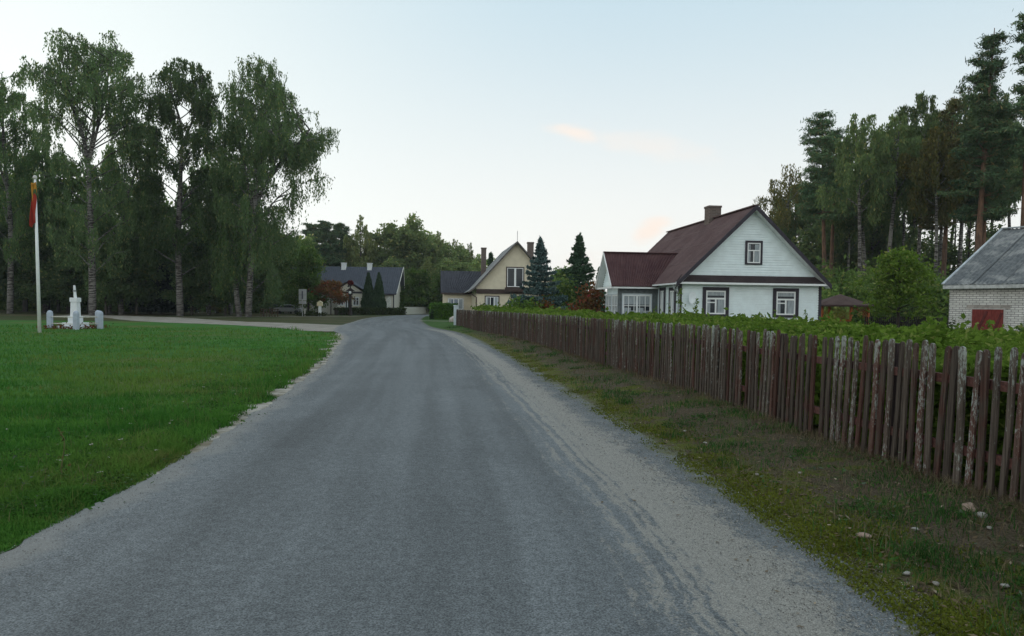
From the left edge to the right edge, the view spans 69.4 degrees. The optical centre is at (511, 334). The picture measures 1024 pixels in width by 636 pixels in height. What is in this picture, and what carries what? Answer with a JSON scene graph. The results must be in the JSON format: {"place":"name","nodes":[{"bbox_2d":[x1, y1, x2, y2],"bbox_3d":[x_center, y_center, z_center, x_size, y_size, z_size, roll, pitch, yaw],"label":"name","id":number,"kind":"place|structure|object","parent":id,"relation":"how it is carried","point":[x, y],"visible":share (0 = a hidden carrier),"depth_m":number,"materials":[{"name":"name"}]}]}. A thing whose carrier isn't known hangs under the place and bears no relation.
{"place":"outdoors","nodes":[
{"label":"outdoors","id":0,"kind":"place"},
{"bbox_2d":[0,320,340,553],"bbox_3d":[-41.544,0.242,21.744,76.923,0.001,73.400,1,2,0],"label":"lawn","id":1,"kind":"structure","parent":0,"point":[25,323],"depth_m":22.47,"materials":[{"name":"green plant"}]},
{"bbox_2d":[33,175,41,332],"bbox_3d":[-23.235,-3.882,36.188,0.318,7.785,0.195,1,2,0],"label":"flagpole","id":2,"kind":"object","parent":1,"relation":"on","point":[39,328],"visible":0.93,"depth_m":36.18,"materials":[{"name":"white metal"}]},
{"bbox_2d":[29,182,36,227],"bbox_3d":[-23.279,-6.317,35.973,0.267,2.212,0.260,1,2,0],"label":"flag","id":3,"kind":"object","parent":2,"relation":"hanging from","point":[32,220],"visible":1,"depth_m":35.95,"materials":[{"name":"red fabric"}]},
{"bbox_2d":[46,310,102,329],"bbox_3d":[-24.425,-0.867,42.559,2.596,1.040,3.619,2,2,20],"label":"rail enclosure","id":4,"kind":"object","parent":1,"relation":"on","point":[98,322],"visible":0.98,"depth_m":41.49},
{"bbox_2d":[58,285,93,328],"bbox_3d":[-24.961,-1.581,42.282,1.360,2.474,1.360,1,2,0],"label":"monument","id":5,"kind":"object","parent":1,"relation":"on","point":[75,301],"visible":0.77,"depth_m":42.10,"materials":[{"name":"white stone"}]},
{"bbox_2d":[147,333,343,478],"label":"roadside sand","id":6,"kind":"structure","parent":1,"relation":"on","point":[279,392],"depth_m":11.59,"materials":[{"name":"beige sand"}]},
{"bbox_2d":[58,315,339,331],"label":"path","id":7,"kind":"structure","parent":0,"point":[315,327],"depth_m":58.25,"materials":[{"name":"grey gravel"}]},
{"bbox_2d":[0,314,949,635],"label":"road","id":8,"kind":"structure","parent":0,"point":[402,476],"depth_m":5.04,"materials":[{"name":"grey asphalt"}]},
{"bbox_2d":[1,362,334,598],"bbox_3d":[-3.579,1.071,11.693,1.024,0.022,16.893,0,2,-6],"label":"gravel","id":9,"kind":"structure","parent":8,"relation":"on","point":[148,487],"depth_m":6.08,"materials":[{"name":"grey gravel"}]},
{"bbox_2d":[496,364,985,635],"bbox_3d":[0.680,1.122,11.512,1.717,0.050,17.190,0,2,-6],"label":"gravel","id":10,"kind":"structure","parent":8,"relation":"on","point":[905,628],"depth_m":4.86,"materials":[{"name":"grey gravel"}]},
{"bbox_2d":[0,310,966,553],"bbox_3d":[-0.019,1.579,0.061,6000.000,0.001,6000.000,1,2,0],"label":"ground","id":11,"kind":"structure","parent":0,"point":[329,319],"depth_m":79.35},
{"bbox_2d":[0,214,32,299],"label":"young tree","id":12,"kind":"object","parent":11,"relation":"on","point":[3,286],"visible":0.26,"depth_m":89.37,"materials":[{"name":"green plant"}]},
{"bbox_2d":[0,72,47,313],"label":"birch tree","id":13,"kind":"object","parent":11,"relation":"on","point":[7,156],"visible":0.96,"depth_m":85.56,"materials":[{"name":"green plant"}]},
{"bbox_2d":[0,225,66,312],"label":"young tree","id":14,"kind":"object","parent":11,"relation":"on","point":[24,278],"visible":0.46,"depth_m":88.35,"materials":[{"name":"green plant"}]},
{"bbox_2d":[5,295,65,310],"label":"bush","id":15,"kind":"object","parent":11,"relation":"on","point":[18,304],"visible":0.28,"depth_m":110.17,"materials":[{"name":"green plant"}]},
{"bbox_2d":[3,126,74,312],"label":"birch tree","id":16,"kind":"object","parent":11,"relation":"on","point":[37,160],"visible":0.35,"depth_m":90.75,"materials":[{"name":"green plant"}]},
{"bbox_2d":[5,158,95,312],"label":"broadleaf tree","id":17,"kind":"object","parent":11,"relation":"on","point":[75,199],"visible":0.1,"depth_m":95.66,"materials":[{"name":"green plant"}]},
{"bbox_2d":[31,224,100,306],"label":"young tree","id":18,"kind":"object","parent":11,"relation":"on","point":[67,282],"visible":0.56,"depth_m":87.55,"materials":[{"name":"green plant"}]},
{"bbox_2d":[9,27,161,315],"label":"birch tree","id":19,"kind":"object","parent":11,"relation":"on","point":[94,94],"visible":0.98,"depth_m":78.12,"materials":[{"name":"green plant"}]},
{"bbox_2d":[72,144,135,313],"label":"birch tree","id":20,"kind":"object","parent":11,"relation":"on","point":[99,183],"visible":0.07,"depth_m":90.22,"materials":[{"name":"green plant"}]},
{"bbox_2d":[73,217,142,314],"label":"young tree","id":21,"kind":"object","parent":11,"relation":"on","point":[104,288],"visible":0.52,"depth_m":84.87,"materials":[{"name":"green plant"}]},
{"bbox_2d":[94,89,159,314],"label":"birch tree","id":22,"kind":"object","parent":11,"relation":"on","point":[109,161],"visible":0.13,"depth_m":86.06,"materials":[{"name":"green plant"}]},
{"bbox_2d":[100,224,174,314],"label":"young tree","id":23,"kind":"object","parent":11,"relation":"on","point":[137,287],"visible":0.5,"depth_m":86.72,"materials":[{"name":"green plant"}]},
{"bbox_2d":[117,197,184,313],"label":"young tree","id":24,"kind":"object","parent":11,"relation":"on","point":[165,258],"visible":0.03,"depth_m":95.00,"materials":[{"name":"green plant"}]},
{"bbox_2d":[124,263,198,314],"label":"yew bush","id":25,"kind":"object","parent":11,"relation":"on","point":[162,306],"visible":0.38,"depth_m":91.24,"materials":[{"name":"green plant"}]},
{"bbox_2d":[115,57,247,315],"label":"birch tree","id":26,"kind":"object","parent":11,"relation":"on","point":[150,187],"visible":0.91,"depth_m":81.34,"materials":[{"name":"green plant"}]},
{"bbox_2d":[155,242,213,314],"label":"young tree","id":27,"kind":"object","parent":11,"relation":"on","point":[191,292],"visible":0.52,"depth_m":89.57,"materials":[{"name":"green plant"}]},
{"bbox_2d":[174,152,234,314],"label":"birch tree","id":28,"kind":"object","parent":11,"relation":"on","point":[186,212],"visible":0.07,"depth_m":89.58,"materials":[{"name":"green plant"}]},
{"bbox_2d":[189,241,247,315],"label":"young tree","id":29,"kind":"object","parent":11,"relation":"on","point":[218,302],"visible":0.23,"depth_m":88.77,"materials":[{"name":"green plant"}]},
{"bbox_2d":[197,174,267,316],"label":"birch tree","id":30,"kind":"object","parent":11,"relation":"on","point":[233,246],"visible":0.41,"depth_m":83.29,"materials":[{"name":"green plant"}]},
{"bbox_2d":[239,260,288,315],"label":"young tree","id":31,"kind":"object","parent":11,"relation":"on","point":[257,301],"visible":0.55,"depth_m":89.18,"materials":[{"name":"green plant"}]},
{"bbox_2d":[205,52,340,316],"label":"birch tree","id":32,"kind":"object","parent":11,"relation":"on","point":[273,143],"visible":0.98,"depth_m":80.01,"materials":[{"name":"green plant"}]},
{"bbox_2d":[253,224,296,313],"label":"broadleaf tree","id":33,"kind":"object","parent":11,"relation":"on","point":[283,271],"visible":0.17,"depth_m":109.86,"materials":[{"name":"green plant"}]},
{"bbox_2d":[277,240,304,312],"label":"broadleaf tree","id":34,"kind":"object","parent":11,"relation":"on","point":[292,273],"visible":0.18,"depth_m":116.63,"materials":[{"name":"green plant"}]},
{"bbox_2d":[279,244,334,310],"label":"young tree","id":35,"kind":"object","parent":11,"relation":"on","point":[306,272],"visible":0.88,"depth_m":106.92,"materials":[{"name":"green plant"}]},
{"bbox_2d":[312,220,346,266],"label":"pine tree","id":36,"kind":"object","parent":11,"relation":"on","point":[327,237],"visible":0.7,"depth_m":143.39,"materials":[{"name":"green plant"}]},
{"bbox_2d":[308,277,355,314],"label":"rowan tree","id":37,"kind":"object","parent":11,"relation":"on","point":[325,288],"visible":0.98,"depth_m":106.36,"materials":[{"name":"red plant"}]},
{"bbox_2d":[323,221,356,265],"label":"pine tree","id":38,"kind":"object","parent":11,"relation":"on","point":[342,229],"visible":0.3,"depth_m":148.20,"materials":[{"name":"green plant"}]},
{"bbox_2d":[284,263,404,313],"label":"blue roof house","id":39,"kind":"structure","parent":11,"relation":"on","point":[393,279],"depth_m":120.29,"materials":[{"name":"white paint"}]},
{"bbox_2d":[339,215,378,266],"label":"broadleaf tree","id":40,"kind":"object","parent":11,"relation":"on","point":[355,252],"visible":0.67,"depth_m":144.82,"materials":[{"name":"green plant"}]},
{"bbox_2d":[360,272,374,307],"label":"thuja tree","id":41,"kind":"object","parent":11,"relation":"on","point":[367,297],"visible":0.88,"depth_m":112.28,"materials":[{"name":"green plant"}]},
{"bbox_2d":[333,307,406,314],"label":"clipped hedge","id":42,"kind":"object","parent":11,"relation":"on","point":[370,311],"visible":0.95,"depth_m":109.77,"materials":[{"name":"green plant"}]},
{"bbox_2d":[372,272,386,307],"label":"thuja tree","id":43,"kind":"object","parent":11,"relation":"on","point":[378,299],"visible":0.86,"depth_m":112.29,"materials":[{"name":"green plant"}]},
{"bbox_2d":[359,220,410,279],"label":"broadleaf tree","id":44,"kind":"object","parent":11,"relation":"on","point":[389,235],"visible":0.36,"depth_m":145.95,"materials":[{"name":"green plant"}]},
{"bbox_2d":[399,280,423,307],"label":"round tree","id":45,"kind":"object","parent":11,"relation":"on","point":[405,297],"visible":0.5,"depth_m":125.74,"materials":[{"name":"green plant"}]},
{"bbox_2d":[395,212,428,275],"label":"broadleaf tree","id":46,"kind":"object","parent":11,"relation":"on","point":[411,226],"visible":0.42,"depth_m":148.29,"materials":[{"name":"green plant"}]},
{"bbox_2d":[405,266,441,313],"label":"round tree","id":47,"kind":"object","parent":11,"relation":"on","point":[419,277],"visible":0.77,"depth_m":126.94,"materials":[{"name":"green plant"}]},
{"bbox_2d":[406,227,451,283],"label":"broadleaf tree","id":48,"kind":"object","parent":11,"relation":"on","point":[431,245],"visible":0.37,"depth_m":147.94,"materials":[{"name":"green plant"}]},
{"bbox_2d":[419,231,449,267],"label":"broadleaf tree","id":49,"kind":"object","parent":11,"relation":"on","point":[441,245],"visible":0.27,"depth_m":148.71,"materials":[{"name":"green plant"}]},
{"bbox_2d":[432,257,456,290],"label":"broadleaf tree","id":50,"kind":"object","parent":11,"relation":"on","point":[445,264],"visible":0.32,"depth_m":135.08,"materials":[{"name":"green plant"}]},
{"bbox_2d":[433,302,457,319],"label":"clipped hedge","id":51,"kind":"object","parent":11,"relation":"on","point":[444,311],"visible":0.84,"depth_m":74.83,"materials":[{"name":"green plant"}]},
{"bbox_2d":[436,240,460,271],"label":"broadleaf tree","id":52,"kind":"object","parent":11,"relation":"on","point":[446,248],"visible":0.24,"depth_m":143.96,"materials":[{"name":"green plant"}]},
{"bbox_2d":[453,243,473,268],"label":"broadleaf tree","id":53,"kind":"object","parent":11,"relation":"on","point":[464,252],"visible":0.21,"depth_m":146.80,"materials":[{"name":"green plant"}]},
{"bbox_2d":[440,231,561,317],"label":"cream house","id":54,"kind":"structure","parent":11,"relation":"on","point":[501,277],"depth_m":70.35,"materials":[{"name":"white paint"}]},
{"bbox_2d":[506,267,523,287],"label":"window","id":55,"kind":"structure","parent":54,"relation":"in","point":[514,275],"depth_m":70.29,"materials":[{"name":"glass"}]},
{"bbox_2d":[504,296,543,329],"bbox_3d":[1.016,-1.258,45.913,3.386,2.316,2.571,1,2,0],"label":"shrub","id":56,"kind":"object","parent":11,"relation":"on","point":[515,303],"visible":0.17,"depth_m":45.94,"materials":[{"name":"green plant"}]},
{"bbox_2d":[505,236,573,309],"bbox_3d":[2.157,-3.588,52.170,6.027,6.777,5.176,0,2,-25],"label":"blue spruce","id":57,"kind":"object","parent":11,"relation":"on","point":[536,285],"visible":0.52,"depth_m":51.48,"materials":[{"name":"green plant"}]},
{"bbox_2d":[543,269,579,306],"bbox_3d":[3.738,-2.856,57.872,5.112,4.656,4.084,1,2,20],"label":"shrub","id":58,"kind":"object","parent":11,"relation":"on","point":[564,290],"visible":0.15,"depth_m":57.27,"materials":[{"name":"green plant"}]},
{"bbox_2d":[561,232,605,311],"bbox_3d":[5.618,-4.439,59.963,4.810,7.762,5.224,1,2,0],"label":"spruce tree","id":59,"kind":"object","parent":11,"relation":"on","point":[581,265],"visible":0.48,"depth_m":59.39,"materials":[{"name":"green plant"}]},
{"bbox_2d":[562,281,605,312],"bbox_3d":[4.088,-1.488,40.818,3.528,3.245,2.876,1,2,0],"label":"shrub","id":60,"kind":"object","parent":11,"relation":"on","point":[590,301],"visible":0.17,"depth_m":40.51,"materials":[{"name":"red plant"}]},
{"bbox_2d":[595,204,831,321],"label":"white house","id":61,"kind":"structure","parent":11,"relation":"on","point":[749,261],"depth_m":34.88,"materials":[{"name":"white wood"}]},
{"bbox_2d":[702,287,728,316],"bbox_3d":[9.511,-1.523,34.530,1.270,1.380,0.050,0,2,-7],"label":"window","id":62,"kind":"structure","parent":61,"relation":"in","point":[715,299],"depth_m":34.53,"materials":[{"name":"white paint"}]},
{"bbox_2d":[745,240,762,264],"bbox_3d":[11.338,-3.837,34.651,0.840,1.120,0.050,0,2,-7],"label":"window","id":63,"kind":"structure","parent":61,"relation":"in","point":[753,249],"depth_m":34.65,"materials":[{"name":"white paint"}]},
{"bbox_2d":[772,288,798,317],"bbox_3d":[12.935,-1.497,34.929,1.270,1.380,0.050,0,2,-7],"label":"window","id":64,"kind":"structure","parent":61,"relation":"in","point":[785,300],"depth_m":34.92,"materials":[{"name":"white paint"}]},
{"bbox_2d":[456,309,1023,508],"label":"picket fence","id":65,"kind":"object","parent":11,"relation":"on","point":[623,349],"visible":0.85,"depth_m":7.82,"materials":[{"name":"brown wood"}]},
{"bbox_2d":[470,302,1023,495],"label":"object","id":66,"kind":"object","parent":11,"relation":"on","point":[974,340],"visible":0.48,"depth_m":10.38,"materials":[{"name":"green plant"}]},
{"bbox_2d":[753,163,809,238],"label":"birch tree","id":67,"kind":"object","parent":11,"relation":"on","point":[780,217],"visible":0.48,"depth_m":94.83,"materials":[{"name":"green plant"}]},
{"bbox_2d":[783,180,820,264],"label":"birch tree","id":68,"kind":"object","parent":11,"relation":"on","point":[789,234],"visible":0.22,"depth_m":91.66,"materials":[{"name":"green plant"}]},
{"bbox_2d":[792,219,855,282],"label":"young tree","id":69,"kind":"object","parent":11,"relation":"on","point":[810,236],"visible":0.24,"depth_m":88.31,"materials":[{"name":"green plant"}]},
{"bbox_2d":[791,109,857,272],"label":"pine tree","id":70,"kind":"object","parent":11,"relation":"on","point":[824,158],"visible":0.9,"depth_m":77.04,"materials":[{"name":"green plant"}]},
{"bbox_2d":[818,127,854,274],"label":"pine tree","id":71,"kind":"object","parent":11,"relation":"on","point":[839,130],"visible":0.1,"depth_m":81.51,"materials":[{"name":"green plant"}]},
{"bbox_2d":[821,280,862,321],"bbox_3d":[24.593,-2.584,59.804,6.892,4.477,7.095,2,3,32],"label":"bush","id":72,"kind":"object","parent":11,"relation":"on","point":[845,311],"visible":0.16,"depth_m":57.80,"materials":[{"name":"green plant"}]},
{"bbox_2d":[816,254,870,298],"bbox_3d":[28.541,-3.834,65.953,7.364,6.589,6.918,-1,3,-33],"label":"bush","id":73,"kind":"object","parent":11,"relation":"on","point":[831,278],"visible":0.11,"depth_m":64.66,"materials":[{"name":"green plant"}]},
{"bbox_2d":[815,125,874,270],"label":"birch tree","id":74,"kind":"object","parent":11,"relation":"on","point":[828,227],"visible":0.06,"depth_m":85.53,"materials":[{"name":"green plant"}]},
{"bbox_2d":[815,234,877,278],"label":"young tree","id":75,"kind":"object","parent":11,"relation":"on","point":[844,251],"visible":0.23,"depth_m":86.83,"materials":[{"name":"green plant"}]},
{"bbox_2d":[821,294,873,324],"bbox_3d":[22.139,-1.408,49.973,4.300,2.667,3.724,-1,3,-29],"label":"gazebo","id":76,"kind":"object","parent":11,"relation":"on","point":[839,300],"visible":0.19,"depth_m":48.81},
{"bbox_2d":[813,113,897,276],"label":"birch tree","id":77,"kind":"object","parent":11,"relation":"on","point":[860,167],"visible":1,"depth_m":69.13,"materials":[{"name":"green plant"}]},
{"bbox_2d":[822,266,889,324],"bbox_3d":[29.406,-3.209,63.933,5.996,5.491,6.382,-1,3,-37],"label":"bush","id":78,"kind":"object","parent":11,"relation":"on","point":[857,295],"visible":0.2,"depth_m":62.76,"materials":[{"name":"green plant"}]},
{"bbox_2d":[826,178,892,274],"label":"birch tree","id":79,"kind":"object","parent":11,"relation":"on","point":[843,226],"visible":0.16,"depth_m":79.98,"materials":[{"name":"green plant"}]},
{"bbox_2d":[829,254,896,325],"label":"bush","id":80,"kind":"object","parent":11,"relation":"on","point":[867,276],"visible":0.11,"depth_m":69.08,"materials":[{"name":"green plant"}]},
{"bbox_2d":[851,128,906,261],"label":"birch tree","id":81,"kind":"object","parent":11,"relation":"on","point":[887,212],"visible":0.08,"depth_m":86.88,"materials":[{"name":"green plant"}]},
{"bbox_2d":[856,213,910,267],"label":"young tree","id":82,"kind":"object","parent":11,"relation":"on","point":[877,239],"visible":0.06,"depth_m":88.73,"materials":[{"name":"green plant"}]},
{"bbox_2d":[856,114,931,273],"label":"birch tree","id":83,"kind":"object","parent":11,"relation":"on","point":[893,129],"visible":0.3,"depth_m":70.89,"materials":[{"name":"green plant"}]},
{"bbox_2d":[843,244,946,327],"bbox_3d":[21.804,-2.429,42.066,4.972,5.511,5.237,1,2,0],"label":"young tree","id":84,"kind":"object","parent":11,"relation":"on","point":[898,275],"visible":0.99,"depth_m":41.42,"materials":[{"name":"green plant"}]},
{"bbox_2d":[866,224,937,278],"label":"young tree","id":85,"kind":"object","parent":11,"relation":"on","point":[910,242],"visible":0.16,"depth_m":84.81,"materials":[{"name":"green plant"}]},
{"bbox_2d":[884,110,923,263],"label":"birch tree","id":86,"kind":"object","parent":11,"relation":"on","point":[894,155],"visible":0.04,"depth_m":83.45,"materials":[{"name":"green plant"}]},
{"bbox_2d":[865,316,948,326],"bbox_3d":[24.706,-0.531,46.015,5.013,1.182,0.086,2,2,24],"label":"garden fence","id":87,"kind":"object","parent":11,"relation":"on","point":[902,318],"visible":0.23,"depth_m":46.10,"materials":[{"name":"brown wood"}]},
{"bbox_2d":[900,264,949,324],"bbox_3d":[34.788,-2.939,59.974,6.382,5.381,5.996,0,2,-7],"label":"bush","id":88,"kind":"object","parent":11,"relation":"on","point":[942,294],"visible":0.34,"depth_m":58.99,"materials":[{"name":"green plant"}]},
{"bbox_2d":[894,91,957,277],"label":"pine tree","id":89,"kind":"object","parent":11,"relation":"on","point":[929,121],"visible":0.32,"depth_m":72.94,"materials":[{"name":"green plant"}]},
{"bbox_2d":[896,125,972,286],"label":"birch tree","id":90,"kind":"object","parent":11,"relation":"on","point":[937,178],"visible":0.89,"depth_m":67.05,"materials":[{"name":"green plant"}]},
{"bbox_2d":[922,240,965,275],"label":"young tree","id":91,"kind":"object","parent":11,"relation":"on","point":[951,257],"visible":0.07,"depth_m":87.08,"materials":[{"name":"green plant"}]},
{"bbox_2d":[914,95,977,277],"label":"pine tree","id":92,"kind":"object","parent":11,"relation":"on","point":[953,105],"visible":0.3,"depth_m":71.17,"materials":[{"name":"green plant"}]},
{"bbox_2d":[910,85,998,268],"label":"tree","id":93,"kind":"object","parent":11,"relation":"on","point":[965,109],"visible":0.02,"depth_m":77.46,"materials":[{"name":"green plant"}]},
{"bbox_2d":[934,28,1023,251],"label":"pine tree","id":94,"kind":"object","parent":11,"relation":"on","point":[981,80],"visible":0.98,"depth_m":61.06,"materials":[{"name":"green plant"}]},
{"bbox_2d":[951,223,1006,267],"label":"young tree","id":95,"kind":"object","parent":11,"relation":"on","point":[989,235],"visible":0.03,"depth_m":83.24,"materials":[{"name":"green plant"}]},
{"bbox_2d":[941,226,1023,330],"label":"brick shed","id":96,"kind":"structure","parent":11,"relation":"on","point":[984,283],"depth_m":30.02,"materials":[{"name":"brick"}]},
{"bbox_2d":[972,309,1003,330],"bbox_3d":[18.944,-0.191,29.509,0.048,1.630,1.163,-1,3,-31],"label":"door","id":97,"kind":"structure","parent":96,"relation":"in","point":[981,316],"depth_m":29.50,"materials":[{"name":"red wood"}]},
{"bbox_2d":[955,76,1021,244],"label":"pine tree","id":98,"kind":"object","parent":11,"relation":"on","point":[986,218],"visible":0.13,"depth_m":68.56,"materials":[{"name":"green plant"}]},
{"bbox_2d":[958,118,1022,252],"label":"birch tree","id":99,"kind":"object","parent":11,"relation":"on","point":[1014,169],"visible":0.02,"depth_m":80.82,"materials":[{"name":"green plant"}]},
{"bbox_2d":[987,8,1023,225],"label":"pine tree","id":100,"kind":"object","parent":11,"relation":"on","point":[1013,111],"visible":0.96,"depth_m":59.45,"materials":[{"name":"green plant"}]},
{"bbox_2d":[0,0,1023,291],"label":"sky","id":101,"kind":"structure","parent":0,"point":[616,123],"materials":[{"name":"blue"}]},
{"bbox_2d":[421,316,1023,635],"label":"verge","id":102,"kind":"structure","parent":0,"point":[789,440],"depth_m":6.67,"materials":[{"name":"green plant"}]},
{"bbox_2d":[0,336,1023,609],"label":"weeds","id":103,"kind":"object","parent":102,"relation":"on","point":[1020,580],"visible":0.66,"depth_m":6.75,"materials":[{"name":"green plant"}]},
{"bbox_2d":[466,315,1019,484],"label":"thicket leaves","id":104,"kind":"object","parent":102,"relation":"on","point":[1005,396],"visible":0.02,"depth_m":8.86,"materials":[{"name":"green plant"}]},
{"bbox_2d":[487,343,1023,635],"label":"moss","id":105,"kind":"object","parent":102,"relation":"on","point":[945,621],"visible":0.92,"depth_m":4.99,"materials":[{"name":"green plant"}]},
{"bbox_2d":[487,338,1023,635],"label":"fallen leaves","id":106,"kind":"object","parent":102,"relation":"on","point":[935,591],"visible":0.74,"depth_m":5.52,"materials":[{"name":"brown plant"}]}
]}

